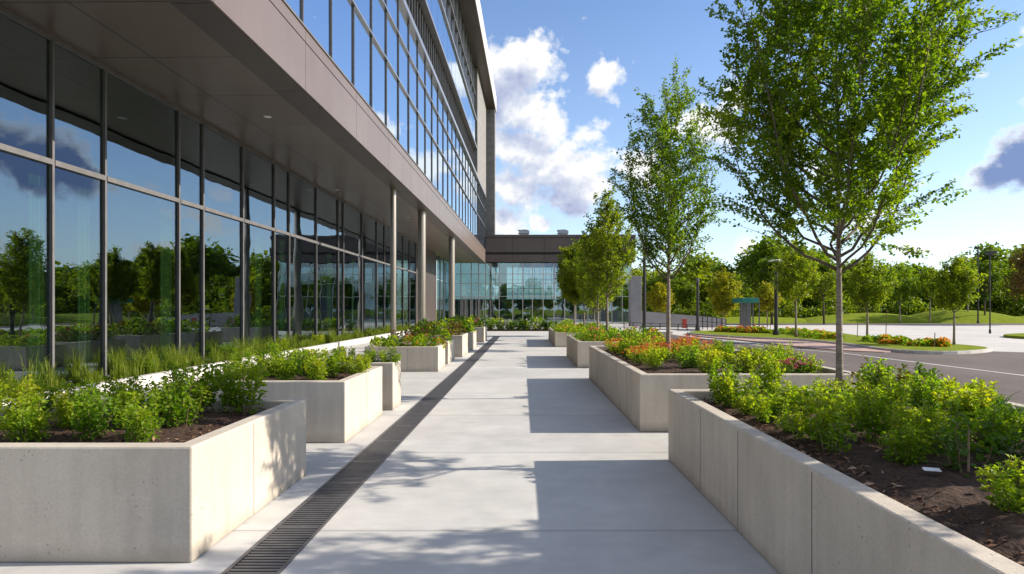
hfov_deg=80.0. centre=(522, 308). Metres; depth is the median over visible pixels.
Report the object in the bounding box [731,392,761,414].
shrub
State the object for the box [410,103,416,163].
window pane
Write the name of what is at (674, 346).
flowering plant
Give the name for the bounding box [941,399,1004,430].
shrub
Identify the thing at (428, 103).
window pane
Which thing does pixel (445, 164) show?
window pane
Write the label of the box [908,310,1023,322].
grass mound
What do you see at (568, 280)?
street tree
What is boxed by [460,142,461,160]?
window pane
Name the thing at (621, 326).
forecourt
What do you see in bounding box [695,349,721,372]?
shrub
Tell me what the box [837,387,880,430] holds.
shrub
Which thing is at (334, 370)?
shrub
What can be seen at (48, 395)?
shrub
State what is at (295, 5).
window pane
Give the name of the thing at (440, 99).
window pane
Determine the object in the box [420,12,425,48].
window pane
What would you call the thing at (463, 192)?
window pane
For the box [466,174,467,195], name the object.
window pane
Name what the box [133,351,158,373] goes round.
shrub
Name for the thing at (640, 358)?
flowering plant
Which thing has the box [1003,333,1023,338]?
island
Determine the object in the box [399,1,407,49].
window pane
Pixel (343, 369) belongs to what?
shrub
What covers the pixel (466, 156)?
window pane
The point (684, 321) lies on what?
utility cabinet
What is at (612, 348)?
flowering plant
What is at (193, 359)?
ornamental grass
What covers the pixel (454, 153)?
window pane
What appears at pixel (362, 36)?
window pane
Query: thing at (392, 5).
window pane
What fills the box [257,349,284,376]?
shrub
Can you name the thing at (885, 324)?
road
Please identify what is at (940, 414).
shrub
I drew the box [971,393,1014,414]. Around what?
shrub
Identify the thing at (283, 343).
shrub
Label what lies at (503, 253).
entrance building
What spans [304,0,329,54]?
window pane
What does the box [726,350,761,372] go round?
shrub
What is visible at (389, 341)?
flower bed
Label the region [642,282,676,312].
young tree
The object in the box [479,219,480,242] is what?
window pane
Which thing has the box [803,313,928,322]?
grass mound
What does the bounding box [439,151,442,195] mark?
window pane
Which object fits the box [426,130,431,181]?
window pane
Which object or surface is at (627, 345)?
shrub
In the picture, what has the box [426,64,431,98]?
window pane
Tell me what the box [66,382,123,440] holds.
shrub
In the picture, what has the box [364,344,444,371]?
concrete planter
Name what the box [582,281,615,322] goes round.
street tree
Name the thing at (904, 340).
flower bed
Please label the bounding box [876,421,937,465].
shrub
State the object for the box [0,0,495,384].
office building
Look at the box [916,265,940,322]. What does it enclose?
young tree
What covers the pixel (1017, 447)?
shrub
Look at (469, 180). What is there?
window pane
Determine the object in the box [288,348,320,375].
shrub
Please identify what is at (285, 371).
shrub
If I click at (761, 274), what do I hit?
lawn tree
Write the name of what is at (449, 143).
window pane
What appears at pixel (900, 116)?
street tree
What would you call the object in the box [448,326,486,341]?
concrete planter
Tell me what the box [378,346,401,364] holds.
shrub
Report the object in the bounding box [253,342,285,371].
shrub
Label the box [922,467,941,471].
plant tag
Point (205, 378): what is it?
shrub
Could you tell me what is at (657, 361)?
shrub
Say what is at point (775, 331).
street lamp
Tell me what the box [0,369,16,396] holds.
shrub
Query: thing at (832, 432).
shrub
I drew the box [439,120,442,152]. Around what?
window pane
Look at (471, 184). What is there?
window pane
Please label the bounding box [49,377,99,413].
shrub
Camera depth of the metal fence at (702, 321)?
51.97 m
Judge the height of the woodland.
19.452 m
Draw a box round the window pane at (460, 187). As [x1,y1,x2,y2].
[460,187,461,219]
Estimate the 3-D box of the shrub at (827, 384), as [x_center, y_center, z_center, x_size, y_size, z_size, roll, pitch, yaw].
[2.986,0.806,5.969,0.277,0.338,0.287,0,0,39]
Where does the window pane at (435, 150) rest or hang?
in the office building at (202, 175)
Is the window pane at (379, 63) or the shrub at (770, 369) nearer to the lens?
the shrub at (770, 369)
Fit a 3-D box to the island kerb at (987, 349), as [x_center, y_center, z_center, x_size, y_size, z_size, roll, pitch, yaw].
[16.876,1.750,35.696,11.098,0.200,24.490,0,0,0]
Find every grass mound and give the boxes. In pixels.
[718,316,805,321]
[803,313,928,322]
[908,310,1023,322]
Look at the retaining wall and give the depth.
58.00 m
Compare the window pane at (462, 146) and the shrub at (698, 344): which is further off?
the window pane at (462, 146)
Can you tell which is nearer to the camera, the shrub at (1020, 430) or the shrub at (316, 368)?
the shrub at (1020, 430)
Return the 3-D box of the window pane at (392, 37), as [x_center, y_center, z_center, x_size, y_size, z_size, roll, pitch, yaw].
[-4.915,-9.850,22.987,0.012,1.740,1.960,0,0,1]
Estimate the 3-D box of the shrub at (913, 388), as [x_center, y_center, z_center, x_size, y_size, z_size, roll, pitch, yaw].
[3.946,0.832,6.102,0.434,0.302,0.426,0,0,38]
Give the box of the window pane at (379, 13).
[373,0,385,54]
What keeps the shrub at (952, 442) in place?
in the concrete planter at (781, 501)
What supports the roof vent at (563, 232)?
on the entrance building at (503, 253)
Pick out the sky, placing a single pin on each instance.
(566, 73)
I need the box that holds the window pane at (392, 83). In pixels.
[387,64,397,139]
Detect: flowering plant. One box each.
[603,338,618,349]
[605,338,620,352]
[622,345,644,361]
[627,345,652,364]
[639,341,664,351]
[655,342,682,360]
[657,337,681,345]
[658,339,680,350]
[671,338,697,355]
[675,335,696,345]
[675,342,705,354]
[679,334,706,346]
[700,339,721,352]
[777,359,797,372]
[781,358,808,372]
[793,356,816,372]
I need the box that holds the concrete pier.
[629,276,641,326]
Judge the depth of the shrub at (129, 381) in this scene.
5.39 m
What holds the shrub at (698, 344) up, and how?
in the concrete planter at (635, 394)
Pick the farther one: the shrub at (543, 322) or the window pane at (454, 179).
the shrub at (543, 322)
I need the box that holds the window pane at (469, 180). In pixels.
[469,180,470,200]
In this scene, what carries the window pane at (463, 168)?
in the office building at (202, 175)
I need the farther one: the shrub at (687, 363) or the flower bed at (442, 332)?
the flower bed at (442, 332)
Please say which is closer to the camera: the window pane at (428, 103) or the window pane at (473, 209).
the window pane at (428, 103)
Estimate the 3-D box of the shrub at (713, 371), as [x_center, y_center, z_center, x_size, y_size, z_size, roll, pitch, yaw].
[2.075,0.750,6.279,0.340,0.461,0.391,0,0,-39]
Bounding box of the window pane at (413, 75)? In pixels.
[410,61,416,107]
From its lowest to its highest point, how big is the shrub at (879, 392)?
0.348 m
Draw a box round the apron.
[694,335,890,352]
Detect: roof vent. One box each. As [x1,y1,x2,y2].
[518,229,529,234]
[557,229,568,234]
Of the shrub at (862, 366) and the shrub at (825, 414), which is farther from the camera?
the shrub at (862, 366)
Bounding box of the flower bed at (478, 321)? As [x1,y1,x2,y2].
[446,314,487,326]
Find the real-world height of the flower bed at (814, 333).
0.618 m
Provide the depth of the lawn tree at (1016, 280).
66.29 m
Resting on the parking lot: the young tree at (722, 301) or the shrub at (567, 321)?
the young tree at (722, 301)
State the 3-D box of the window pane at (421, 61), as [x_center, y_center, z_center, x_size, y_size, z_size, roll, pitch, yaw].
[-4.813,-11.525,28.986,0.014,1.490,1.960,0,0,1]
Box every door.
[462,298,465,318]
[479,298,483,317]
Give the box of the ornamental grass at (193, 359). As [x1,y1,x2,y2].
[0,322,416,397]
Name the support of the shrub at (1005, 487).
in the concrete planter at (781, 501)
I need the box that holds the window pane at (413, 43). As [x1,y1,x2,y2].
[410,27,416,67]
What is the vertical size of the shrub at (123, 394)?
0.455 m
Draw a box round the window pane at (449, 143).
[448,138,451,168]
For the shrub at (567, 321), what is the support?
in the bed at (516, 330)
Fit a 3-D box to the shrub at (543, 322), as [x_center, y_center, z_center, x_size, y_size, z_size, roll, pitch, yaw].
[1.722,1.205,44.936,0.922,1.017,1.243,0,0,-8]
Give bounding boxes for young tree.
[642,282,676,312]
[706,267,743,325]
[752,281,783,325]
[767,240,820,336]
[842,250,901,334]
[881,262,920,322]
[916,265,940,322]
[918,251,987,344]
[948,257,987,310]
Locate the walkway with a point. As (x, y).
(526, 453)
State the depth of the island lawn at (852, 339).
30.19 m
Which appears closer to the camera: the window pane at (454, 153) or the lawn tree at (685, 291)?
the window pane at (454, 153)
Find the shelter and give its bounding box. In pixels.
[732,298,759,326]
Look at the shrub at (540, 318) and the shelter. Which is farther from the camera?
the shelter
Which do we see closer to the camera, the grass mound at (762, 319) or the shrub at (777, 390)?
the shrub at (777, 390)
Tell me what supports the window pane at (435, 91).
in the office building at (202, 175)
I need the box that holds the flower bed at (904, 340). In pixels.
[861,334,951,346]
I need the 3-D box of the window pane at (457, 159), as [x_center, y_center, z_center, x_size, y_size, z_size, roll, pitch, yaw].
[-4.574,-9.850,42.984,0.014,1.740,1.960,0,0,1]
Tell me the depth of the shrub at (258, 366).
8.02 m
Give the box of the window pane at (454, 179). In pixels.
[453,175,455,211]
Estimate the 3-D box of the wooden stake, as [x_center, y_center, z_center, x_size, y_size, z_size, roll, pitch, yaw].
[2.558,0.850,3.499,0.015,0.321,0.040,0,0,41]
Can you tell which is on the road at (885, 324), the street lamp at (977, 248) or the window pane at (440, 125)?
the street lamp at (977, 248)
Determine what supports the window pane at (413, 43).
in the office building at (202, 175)
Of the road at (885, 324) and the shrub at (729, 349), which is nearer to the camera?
the shrub at (729, 349)
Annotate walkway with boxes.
[0,332,778,573]
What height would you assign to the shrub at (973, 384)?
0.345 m
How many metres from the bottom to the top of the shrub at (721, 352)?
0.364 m
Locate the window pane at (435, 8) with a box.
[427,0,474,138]
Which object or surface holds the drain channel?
in the walkway
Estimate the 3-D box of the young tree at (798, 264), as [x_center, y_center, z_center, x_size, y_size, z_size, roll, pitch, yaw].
[15.786,-1.205,34.895,2.941,5.711,3.216,0,0,-35]
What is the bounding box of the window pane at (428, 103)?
[426,93,431,133]
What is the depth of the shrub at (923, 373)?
6.37 m
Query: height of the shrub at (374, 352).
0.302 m
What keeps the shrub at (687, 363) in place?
in the concrete planter at (635, 394)
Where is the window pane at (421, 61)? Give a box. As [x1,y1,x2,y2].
[418,45,424,84]
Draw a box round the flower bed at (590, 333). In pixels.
[567,325,664,342]
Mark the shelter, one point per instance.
(745, 312)
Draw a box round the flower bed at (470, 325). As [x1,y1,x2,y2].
[427,316,476,332]
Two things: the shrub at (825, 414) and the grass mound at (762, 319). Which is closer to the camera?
the shrub at (825, 414)
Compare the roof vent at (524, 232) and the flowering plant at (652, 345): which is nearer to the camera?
the flowering plant at (652, 345)
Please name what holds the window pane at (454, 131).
in the office building at (202, 175)
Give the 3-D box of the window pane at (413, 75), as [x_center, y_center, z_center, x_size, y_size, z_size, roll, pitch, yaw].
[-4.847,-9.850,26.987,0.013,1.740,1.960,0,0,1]
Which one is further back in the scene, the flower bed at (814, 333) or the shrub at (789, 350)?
the flower bed at (814, 333)
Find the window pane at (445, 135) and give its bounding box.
[444,130,447,161]
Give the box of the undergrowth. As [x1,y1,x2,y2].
[608,293,1023,320]
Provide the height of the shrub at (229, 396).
0.597 m
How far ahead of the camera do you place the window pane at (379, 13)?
21.09 m
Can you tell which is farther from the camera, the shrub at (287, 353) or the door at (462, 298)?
the door at (462, 298)
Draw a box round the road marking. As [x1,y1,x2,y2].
[722,340,1023,375]
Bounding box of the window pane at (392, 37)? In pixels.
[387,15,397,75]
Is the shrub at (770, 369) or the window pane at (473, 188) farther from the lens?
the window pane at (473, 188)
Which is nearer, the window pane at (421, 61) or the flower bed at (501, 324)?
the window pane at (421, 61)
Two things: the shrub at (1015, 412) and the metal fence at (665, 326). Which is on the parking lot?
the metal fence at (665, 326)
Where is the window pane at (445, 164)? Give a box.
[444,160,447,201]
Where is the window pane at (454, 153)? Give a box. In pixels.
[453,148,455,174]
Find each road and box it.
[661,334,1023,404]
[726,323,1023,324]
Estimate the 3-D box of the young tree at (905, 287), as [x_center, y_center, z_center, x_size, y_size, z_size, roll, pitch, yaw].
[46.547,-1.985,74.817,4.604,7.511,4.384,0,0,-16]
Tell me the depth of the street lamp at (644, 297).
33.47 m
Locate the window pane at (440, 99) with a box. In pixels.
[439,93,442,121]
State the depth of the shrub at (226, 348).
16.96 m
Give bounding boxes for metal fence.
[624,322,694,329]
[699,314,725,329]
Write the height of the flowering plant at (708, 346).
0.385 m
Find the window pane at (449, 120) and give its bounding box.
[448,114,451,140]
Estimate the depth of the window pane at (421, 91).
29.05 m
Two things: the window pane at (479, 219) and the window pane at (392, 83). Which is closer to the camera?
the window pane at (392, 83)
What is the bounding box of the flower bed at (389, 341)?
[368,333,446,349]
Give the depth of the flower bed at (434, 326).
21.35 m
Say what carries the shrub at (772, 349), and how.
in the concrete planter at (635, 394)
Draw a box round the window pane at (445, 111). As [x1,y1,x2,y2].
[444,105,447,131]
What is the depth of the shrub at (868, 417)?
4.26 m
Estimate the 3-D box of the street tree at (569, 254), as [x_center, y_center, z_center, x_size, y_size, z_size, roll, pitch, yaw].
[2.825,-1.211,31.643,2.447,4.683,2.461,0,0,-16]
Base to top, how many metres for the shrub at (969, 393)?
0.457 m
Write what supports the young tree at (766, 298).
on the parking lot
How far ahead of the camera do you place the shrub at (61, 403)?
4.81 m
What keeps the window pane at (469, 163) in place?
in the office building at (202, 175)
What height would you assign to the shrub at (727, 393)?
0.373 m
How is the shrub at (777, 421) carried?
in the concrete planter at (781, 501)
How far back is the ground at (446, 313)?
139.33 m
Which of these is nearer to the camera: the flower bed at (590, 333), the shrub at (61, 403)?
the shrub at (61, 403)
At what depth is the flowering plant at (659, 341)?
13.05 m
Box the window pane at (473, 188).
[473,188,474,207]
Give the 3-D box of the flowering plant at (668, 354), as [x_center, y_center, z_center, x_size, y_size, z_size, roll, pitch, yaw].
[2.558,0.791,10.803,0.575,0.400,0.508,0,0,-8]
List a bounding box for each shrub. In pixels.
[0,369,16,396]
[0,374,43,425]
[0,387,9,419]
[0,393,54,442]
[12,378,62,412]
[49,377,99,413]
[50,390,101,427]
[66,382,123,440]
[97,368,144,413]
[104,376,152,426]
[114,388,163,442]
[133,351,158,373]
[146,364,212,427]
[147,381,180,413]
[158,355,221,413]
[211,353,270,413]
[213,360,246,379]
[217,340,238,360]
[228,346,262,379]
[241,358,271,379]
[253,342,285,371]
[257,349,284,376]
[270,347,301,379]
[275,337,288,350]
[284,347,300,364]
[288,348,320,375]
[296,348,321,362]
[301,348,330,379]
[312,333,324,344]
[320,345,341,377]
[330,352,353,373]
[331,345,355,361]
[344,357,371,374]
[350,353,372,369]
[362,349,383,361]
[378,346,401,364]
[485,317,497,329]
[495,317,505,328]
[505,320,514,329]
[512,317,522,329]
[519,320,532,329]
[531,315,542,329]
[541,319,552,329]
[561,318,573,323]
[615,337,642,358]
[631,330,657,348]
[641,345,666,368]
[674,345,700,367]
[676,341,707,359]
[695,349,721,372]
[703,347,731,367]
[705,359,742,400]
[708,371,763,407]
[712,336,734,361]
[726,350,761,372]
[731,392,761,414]
[736,344,762,367]
[745,392,790,422]
[746,353,786,399]
[758,346,786,372]
[759,343,786,360]
[759,377,801,402]
[772,408,809,432]
[774,340,797,365]
[777,384,824,411]
[777,386,856,445]
[791,348,825,372]
[809,410,857,453]
[810,386,849,419]
[813,373,841,395]
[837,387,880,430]
[838,376,870,400]
[848,357,912,388]
[848,376,912,443]
[851,355,897,395]
[862,383,897,418]
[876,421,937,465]
[879,368,916,406]
[885,398,952,456]
[896,360,940,400]
[896,376,939,401]
[900,406,922,422]
[905,370,955,412]
[918,398,987,451]
[923,407,1009,476]
[926,410,981,440]
[929,374,1000,420]
[934,375,986,407]
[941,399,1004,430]
[958,403,1021,453]
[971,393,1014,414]
[973,383,1002,402]
[974,454,1023,514]
[981,413,1023,440]
[981,420,1023,462]
[990,399,1023,428]
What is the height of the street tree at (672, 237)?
5.574 m
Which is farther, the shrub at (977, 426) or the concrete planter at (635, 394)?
the concrete planter at (635, 394)
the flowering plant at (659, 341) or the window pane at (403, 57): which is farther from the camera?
the window pane at (403, 57)
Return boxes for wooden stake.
[967,428,969,471]
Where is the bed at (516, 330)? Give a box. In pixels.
[487,329,547,330]
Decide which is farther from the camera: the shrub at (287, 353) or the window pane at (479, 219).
the window pane at (479, 219)
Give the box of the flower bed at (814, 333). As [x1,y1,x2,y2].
[773,327,844,338]
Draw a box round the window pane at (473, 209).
[473,209,474,235]
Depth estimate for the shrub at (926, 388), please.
5.23 m
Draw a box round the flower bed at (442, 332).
[387,327,451,343]
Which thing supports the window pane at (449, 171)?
in the office building at (202, 175)
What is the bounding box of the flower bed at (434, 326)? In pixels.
[409,318,466,334]
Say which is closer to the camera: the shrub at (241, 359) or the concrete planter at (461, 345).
the shrub at (241, 359)
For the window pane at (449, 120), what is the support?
in the office building at (202, 175)
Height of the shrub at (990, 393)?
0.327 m
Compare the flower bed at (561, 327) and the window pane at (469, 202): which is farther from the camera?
the window pane at (469, 202)
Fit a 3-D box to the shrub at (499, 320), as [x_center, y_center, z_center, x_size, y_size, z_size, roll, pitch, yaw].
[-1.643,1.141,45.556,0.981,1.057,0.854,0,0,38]
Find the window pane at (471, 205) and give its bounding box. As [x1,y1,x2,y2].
[471,205,472,232]
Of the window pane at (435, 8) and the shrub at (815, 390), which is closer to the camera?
the shrub at (815, 390)
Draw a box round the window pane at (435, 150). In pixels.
[433,141,437,189]
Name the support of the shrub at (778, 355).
in the concrete planter at (635, 394)
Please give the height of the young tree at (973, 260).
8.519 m
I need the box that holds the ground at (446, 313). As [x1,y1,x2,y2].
[397,310,1012,334]
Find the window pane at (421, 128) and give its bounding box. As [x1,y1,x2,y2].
[418,116,424,173]
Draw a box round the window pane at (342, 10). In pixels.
[332,0,352,83]
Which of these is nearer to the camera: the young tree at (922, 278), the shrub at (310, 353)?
the shrub at (310, 353)
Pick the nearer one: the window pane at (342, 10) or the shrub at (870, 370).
the shrub at (870, 370)
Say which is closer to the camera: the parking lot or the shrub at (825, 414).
the shrub at (825, 414)
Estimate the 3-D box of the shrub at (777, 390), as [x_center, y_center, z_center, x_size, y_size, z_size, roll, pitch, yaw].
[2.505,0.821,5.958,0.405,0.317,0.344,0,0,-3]
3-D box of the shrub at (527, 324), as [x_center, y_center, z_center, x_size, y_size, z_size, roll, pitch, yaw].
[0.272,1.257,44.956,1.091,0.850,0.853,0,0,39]
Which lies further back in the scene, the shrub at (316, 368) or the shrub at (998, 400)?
the shrub at (316, 368)
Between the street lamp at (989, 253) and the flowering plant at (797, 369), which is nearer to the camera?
the flowering plant at (797, 369)
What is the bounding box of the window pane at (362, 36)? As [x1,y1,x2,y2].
[355,10,370,105]
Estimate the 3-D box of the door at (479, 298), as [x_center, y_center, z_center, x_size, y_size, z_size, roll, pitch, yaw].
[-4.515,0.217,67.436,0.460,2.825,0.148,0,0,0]
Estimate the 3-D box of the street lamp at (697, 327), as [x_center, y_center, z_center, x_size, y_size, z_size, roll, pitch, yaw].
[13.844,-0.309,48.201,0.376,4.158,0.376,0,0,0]
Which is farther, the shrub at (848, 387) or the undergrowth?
the undergrowth
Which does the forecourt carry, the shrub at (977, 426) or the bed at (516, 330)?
the bed at (516, 330)
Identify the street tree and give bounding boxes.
[555,240,583,324]
[556,244,600,327]
[569,185,639,331]
[572,227,623,328]
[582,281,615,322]
[602,57,729,358]
[683,0,1023,398]
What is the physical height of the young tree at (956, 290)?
4.213 m
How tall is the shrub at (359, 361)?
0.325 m
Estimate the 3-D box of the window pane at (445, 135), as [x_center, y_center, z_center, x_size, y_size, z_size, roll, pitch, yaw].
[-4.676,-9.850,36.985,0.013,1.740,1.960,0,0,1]
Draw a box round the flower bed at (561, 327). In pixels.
[550,321,611,332]
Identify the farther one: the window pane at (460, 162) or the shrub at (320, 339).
the window pane at (460, 162)
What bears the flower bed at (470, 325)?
in the concrete planter at (472, 340)
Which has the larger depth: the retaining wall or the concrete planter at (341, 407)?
the retaining wall
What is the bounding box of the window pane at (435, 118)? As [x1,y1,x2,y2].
[433,108,437,143]
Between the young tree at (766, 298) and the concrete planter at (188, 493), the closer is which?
the concrete planter at (188, 493)
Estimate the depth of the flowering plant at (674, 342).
12.43 m
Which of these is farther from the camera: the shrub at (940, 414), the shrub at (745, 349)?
the shrub at (745, 349)
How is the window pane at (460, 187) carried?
in the office building at (202, 175)
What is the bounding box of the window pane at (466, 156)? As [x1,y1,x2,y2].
[466,156,467,173]
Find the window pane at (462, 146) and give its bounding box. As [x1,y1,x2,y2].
[462,146,464,166]
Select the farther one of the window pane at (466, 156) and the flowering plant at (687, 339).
the window pane at (466, 156)
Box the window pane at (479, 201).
[479,201,480,217]
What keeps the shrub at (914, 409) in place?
in the concrete planter at (781, 501)
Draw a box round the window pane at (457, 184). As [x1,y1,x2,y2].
[456,180,458,215]
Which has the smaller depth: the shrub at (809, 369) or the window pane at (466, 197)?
the shrub at (809, 369)
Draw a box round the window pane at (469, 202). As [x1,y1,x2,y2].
[469,202,470,230]
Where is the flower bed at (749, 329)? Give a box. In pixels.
[714,325,772,332]
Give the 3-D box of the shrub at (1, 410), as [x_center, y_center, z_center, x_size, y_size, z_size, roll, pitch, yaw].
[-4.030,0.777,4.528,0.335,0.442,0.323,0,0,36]
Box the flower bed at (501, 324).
[496,317,553,329]
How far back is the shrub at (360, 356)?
9.09 m
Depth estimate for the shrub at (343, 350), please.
10.14 m
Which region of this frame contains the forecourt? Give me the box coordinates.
[440,323,672,332]
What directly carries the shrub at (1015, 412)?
in the concrete planter at (781, 501)
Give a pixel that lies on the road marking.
(909, 361)
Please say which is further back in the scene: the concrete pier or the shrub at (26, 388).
the concrete pier
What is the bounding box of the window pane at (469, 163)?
[469,163,470,179]
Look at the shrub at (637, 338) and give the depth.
12.97 m
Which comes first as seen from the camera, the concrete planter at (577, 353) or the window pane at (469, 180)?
the concrete planter at (577, 353)
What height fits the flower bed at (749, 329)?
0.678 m
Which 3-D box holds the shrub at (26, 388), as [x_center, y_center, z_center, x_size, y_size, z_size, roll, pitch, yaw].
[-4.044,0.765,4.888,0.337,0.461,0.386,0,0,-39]
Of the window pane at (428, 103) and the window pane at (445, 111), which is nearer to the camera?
the window pane at (428, 103)
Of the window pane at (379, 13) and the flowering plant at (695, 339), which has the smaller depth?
the flowering plant at (695, 339)
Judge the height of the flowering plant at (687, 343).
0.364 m
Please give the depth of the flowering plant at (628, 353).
10.96 m
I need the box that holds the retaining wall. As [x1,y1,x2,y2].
[642,311,725,326]
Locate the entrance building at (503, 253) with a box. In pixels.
[444,235,635,323]
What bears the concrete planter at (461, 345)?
on the walkway
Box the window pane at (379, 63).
[373,40,385,124]
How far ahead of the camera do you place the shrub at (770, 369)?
6.31 m
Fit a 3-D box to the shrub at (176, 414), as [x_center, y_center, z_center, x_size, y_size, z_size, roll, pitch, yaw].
[-2.748,0.726,4.921,0.369,0.550,0.484,0,0,45]
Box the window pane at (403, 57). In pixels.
[399,39,407,92]
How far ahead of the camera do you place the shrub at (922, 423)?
3.87 m
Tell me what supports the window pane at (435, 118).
in the office building at (202, 175)
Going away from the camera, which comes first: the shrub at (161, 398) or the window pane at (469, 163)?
the shrub at (161, 398)
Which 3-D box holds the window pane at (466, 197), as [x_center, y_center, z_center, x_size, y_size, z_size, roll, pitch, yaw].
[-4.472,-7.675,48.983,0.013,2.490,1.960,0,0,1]
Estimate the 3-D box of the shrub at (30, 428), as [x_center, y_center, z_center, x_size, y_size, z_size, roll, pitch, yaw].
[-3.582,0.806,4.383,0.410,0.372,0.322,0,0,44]
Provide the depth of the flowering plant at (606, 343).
13.68 m
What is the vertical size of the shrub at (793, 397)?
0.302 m
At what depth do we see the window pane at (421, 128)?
29.05 m
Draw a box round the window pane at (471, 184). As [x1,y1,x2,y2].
[471,184,472,204]
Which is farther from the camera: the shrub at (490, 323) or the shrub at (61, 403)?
the shrub at (490, 323)
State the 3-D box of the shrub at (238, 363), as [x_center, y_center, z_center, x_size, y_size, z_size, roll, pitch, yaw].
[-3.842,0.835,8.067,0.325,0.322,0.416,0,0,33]
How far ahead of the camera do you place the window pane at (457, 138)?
42.94 m
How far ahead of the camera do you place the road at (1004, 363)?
19.59 m
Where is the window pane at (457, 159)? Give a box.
[456,154,458,180]
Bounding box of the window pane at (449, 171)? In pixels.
[448,167,451,206]
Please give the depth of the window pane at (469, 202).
51.10 m
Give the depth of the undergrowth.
89.90 m
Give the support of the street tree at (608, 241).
in the concrete planter at (577, 353)
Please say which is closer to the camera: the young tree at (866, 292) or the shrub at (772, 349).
the shrub at (772, 349)
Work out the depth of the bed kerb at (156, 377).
15.52 m
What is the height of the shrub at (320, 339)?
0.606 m
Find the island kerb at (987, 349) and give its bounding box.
[687,331,991,353]
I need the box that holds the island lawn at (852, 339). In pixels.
[691,329,986,350]
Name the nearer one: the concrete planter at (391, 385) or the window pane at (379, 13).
the concrete planter at (391, 385)
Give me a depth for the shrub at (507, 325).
44.81 m
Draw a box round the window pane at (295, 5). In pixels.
[285,0,300,18]
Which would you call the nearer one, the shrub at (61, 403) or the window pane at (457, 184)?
the shrub at (61, 403)
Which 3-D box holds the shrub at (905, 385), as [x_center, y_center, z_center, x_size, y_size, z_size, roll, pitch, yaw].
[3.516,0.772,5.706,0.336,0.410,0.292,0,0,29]
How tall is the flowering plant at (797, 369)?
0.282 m
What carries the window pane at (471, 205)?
in the office building at (202, 175)
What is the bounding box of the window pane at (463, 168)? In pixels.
[463,168,464,190]
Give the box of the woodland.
[557,233,1023,316]
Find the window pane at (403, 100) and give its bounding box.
[399,84,407,151]
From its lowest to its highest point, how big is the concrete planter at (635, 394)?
0.770 m
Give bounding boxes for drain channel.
[221,336,499,573]
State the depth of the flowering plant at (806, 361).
8.84 m
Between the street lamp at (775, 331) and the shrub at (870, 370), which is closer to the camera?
the shrub at (870, 370)
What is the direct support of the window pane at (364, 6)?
in the office building at (202, 175)
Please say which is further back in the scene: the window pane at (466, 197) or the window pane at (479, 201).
the window pane at (479, 201)
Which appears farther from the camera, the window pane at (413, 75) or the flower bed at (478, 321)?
the flower bed at (478, 321)
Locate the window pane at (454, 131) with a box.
[453,126,455,148]
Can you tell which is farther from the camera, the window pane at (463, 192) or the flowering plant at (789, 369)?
the window pane at (463, 192)
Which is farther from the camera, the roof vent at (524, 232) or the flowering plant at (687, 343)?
the roof vent at (524, 232)
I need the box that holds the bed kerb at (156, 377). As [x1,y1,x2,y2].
[2,330,408,405]
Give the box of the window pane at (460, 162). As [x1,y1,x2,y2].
[460,162,461,185]
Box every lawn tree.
[670,276,701,314]
[752,254,782,323]
[799,258,845,323]
[969,260,1003,314]
[1001,244,1023,298]
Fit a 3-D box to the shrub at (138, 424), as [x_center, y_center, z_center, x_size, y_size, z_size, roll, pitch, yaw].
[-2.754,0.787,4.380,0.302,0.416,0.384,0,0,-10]
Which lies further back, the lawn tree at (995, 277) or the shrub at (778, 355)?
the lawn tree at (995, 277)
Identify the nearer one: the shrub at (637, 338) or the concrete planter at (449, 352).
the shrub at (637, 338)
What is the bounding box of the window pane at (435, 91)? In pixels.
[433,80,437,111]
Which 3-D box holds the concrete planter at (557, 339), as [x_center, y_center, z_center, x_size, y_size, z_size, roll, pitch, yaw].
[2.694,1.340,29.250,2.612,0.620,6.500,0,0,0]
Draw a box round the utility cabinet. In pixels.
[682,319,686,327]
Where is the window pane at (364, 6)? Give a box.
[355,0,370,28]
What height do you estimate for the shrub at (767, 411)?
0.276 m
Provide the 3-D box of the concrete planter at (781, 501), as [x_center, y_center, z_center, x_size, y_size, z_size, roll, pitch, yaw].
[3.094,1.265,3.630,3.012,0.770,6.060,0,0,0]
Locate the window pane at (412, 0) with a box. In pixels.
[412,0,415,23]
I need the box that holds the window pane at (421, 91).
[418,77,424,121]
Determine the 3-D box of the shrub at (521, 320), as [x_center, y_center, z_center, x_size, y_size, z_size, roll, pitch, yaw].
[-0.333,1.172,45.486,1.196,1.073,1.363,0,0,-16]
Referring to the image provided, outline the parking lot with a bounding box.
[626,324,1023,351]
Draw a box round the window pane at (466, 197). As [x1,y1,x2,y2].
[466,197,467,226]
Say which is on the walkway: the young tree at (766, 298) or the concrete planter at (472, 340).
the concrete planter at (472, 340)
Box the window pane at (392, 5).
[387,0,397,28]
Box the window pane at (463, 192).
[463,192,464,222]
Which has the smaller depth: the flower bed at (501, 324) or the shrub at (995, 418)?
the shrub at (995, 418)
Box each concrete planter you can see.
[0,399,305,561]
[189,366,381,442]
[321,360,400,409]
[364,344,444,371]
[399,339,454,363]
[405,333,467,356]
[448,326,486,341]
[451,331,475,349]
[548,328,579,346]
[566,335,673,367]
[589,346,863,431]
[668,389,1023,573]
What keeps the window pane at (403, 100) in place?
in the office building at (202, 175)
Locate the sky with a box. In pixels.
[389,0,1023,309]
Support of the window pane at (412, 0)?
in the office building at (202, 175)
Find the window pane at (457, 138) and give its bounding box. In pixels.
[456,133,458,154]
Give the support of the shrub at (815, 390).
in the concrete planter at (781, 501)
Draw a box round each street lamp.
[642,253,645,330]
[695,278,699,330]
[769,259,781,334]
[974,247,979,322]
[985,251,996,333]

